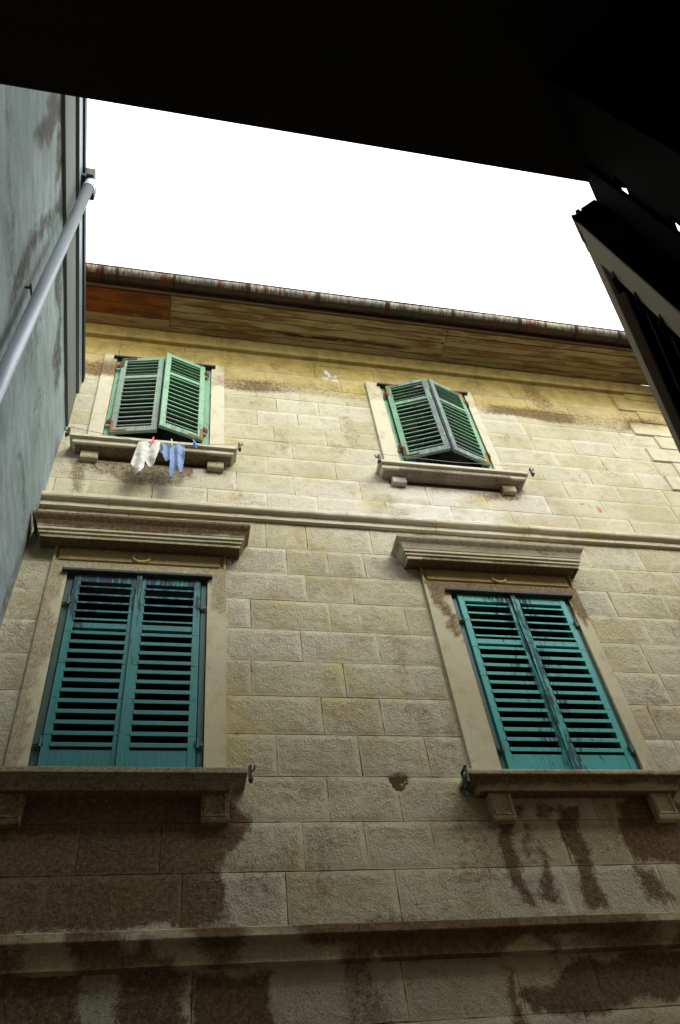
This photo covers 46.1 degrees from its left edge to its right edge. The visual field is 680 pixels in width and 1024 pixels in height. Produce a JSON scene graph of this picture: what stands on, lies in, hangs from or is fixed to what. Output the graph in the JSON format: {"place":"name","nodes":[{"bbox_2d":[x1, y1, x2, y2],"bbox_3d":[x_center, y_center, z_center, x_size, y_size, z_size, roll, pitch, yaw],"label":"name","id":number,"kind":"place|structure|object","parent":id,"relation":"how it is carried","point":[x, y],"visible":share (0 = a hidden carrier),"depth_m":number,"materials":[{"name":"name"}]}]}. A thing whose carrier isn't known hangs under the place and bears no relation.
{"place":"outdoors","nodes":[
{"label":"outdoors","id":0,"kind":"place"},
{"bbox_2d":[0,84,95,628],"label":"rendered building","id":1,"kind":"structure","parent":0,"point":[47,184],"depth_m":5.60,"materials":[{"name":"paint"}]},
{"bbox_2d":[0,0,679,452],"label":"building","id":2,"kind":"structure","parent":0,"point":[582,90],"depth_m":1.16,"materials":[{"name":"grey paint"}]},
{"bbox_2d":[571,199,679,452],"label":"shutter door","id":3,"kind":"structure","parent":2,"relation":"in","point":[642,284],"depth_m":1.27,"materials":[{"name":"grey paint"}]},
{"bbox_2d":[581,162,679,266],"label":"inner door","id":4,"kind":"structure","parent":2,"relation":"in","point":[654,229],"depth_m":1.16,"materials":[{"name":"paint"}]},
{"bbox_2d":[86,99,679,385],"label":"sky","id":5,"kind":"structure","parent":0,"point":[176,193],"materials":[{"name":"white"}]},
{"bbox_3d":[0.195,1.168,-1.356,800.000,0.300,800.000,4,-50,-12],"label":"ground","id":6,"kind":"structure","parent":0,"visible":0},
{"bbox_2d":[0,262,679,1023],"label":"stone building","id":7,"kind":"structure","parent":6,"relation":"on","point":[316,706],"depth_m":5.77,"materials":[{"name":"stone"}]},
{"bbox_2d":[0,510,255,828],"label":"window","id":8,"kind":"structure","parent":7,"relation":"in","point":[123,695],"depth_m":5.51,"materials":[{"name":"wood"}]},
{"bbox_2d":[64,353,242,471],"bbox_3d":[-1.780,-0.996,7.885,1.582,1.847,0.430,4,-50,-12],"label":"window","id":9,"kind":"structure","parent":7,"relation":"in","point":[180,400],"depth_m":7.85,"materials":[{"name":"wood"}]},
{"bbox_2d":[70,427,239,444],"bbox_3d":[-1.659,-0.660,7.179,1.521,0.135,0.005,4,-50,-12],"label":"clothesline","id":10,"kind":"object","parent":7,"relation":"attached to","point":[153,442],"visible":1,"depth_m":7.12,"materials":[{"name":"grey metal"}]},
{"bbox_2d":[130,441,160,473],"bbox_3d":[-1.688,-0.468,6.926,0.232,0.498,0.062,4,-50,-12],"label":"hanging laundry","id":11,"kind":"object","parent":10,"relation":"hanging from","point":[146,452],"visible":1,"depth_m":6.96,"materials":[{"name":"fabric"}]},
{"bbox_2d":[160,443,184,478],"bbox_3d":[-1.468,-0.456,6.979,0.214,0.491,0.055,4,-50,-12],"label":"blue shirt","id":12,"kind":"object","parent":10,"relation":"hanging from","point":[174,454],"visible":1,"depth_m":7.04,"materials":[{"name":"fabric"}]},
{"bbox_2d":[365,378,534,495],"bbox_3d":[1.017,-0.798,8.458,1.639,1.847,0.435,4,-50,-12],"label":"window","id":13,"kind":"structure","parent":7,"relation":"in","point":[436,422],"depth_m":8.35,"materials":[{"name":"wood"}]},
{"bbox_2d":[382,454,523,466],"bbox_3d":[1.131,-0.492,7.791,1.570,0.034,0.004,4,-50,-12],"label":"clothesline","id":14,"kind":"object","parent":7,"relation":"attached to","point":[455,462],"visible":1,"depth_m":7.78,"materials":[{"name":"grey metal"}]},
{"bbox_2d":[391,534,679,824],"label":"window","id":15,"kind":"structure","parent":7,"relation":"in","point":[542,711],"depth_m":6.12,"materials":[{"name":"wood"}]}
]}

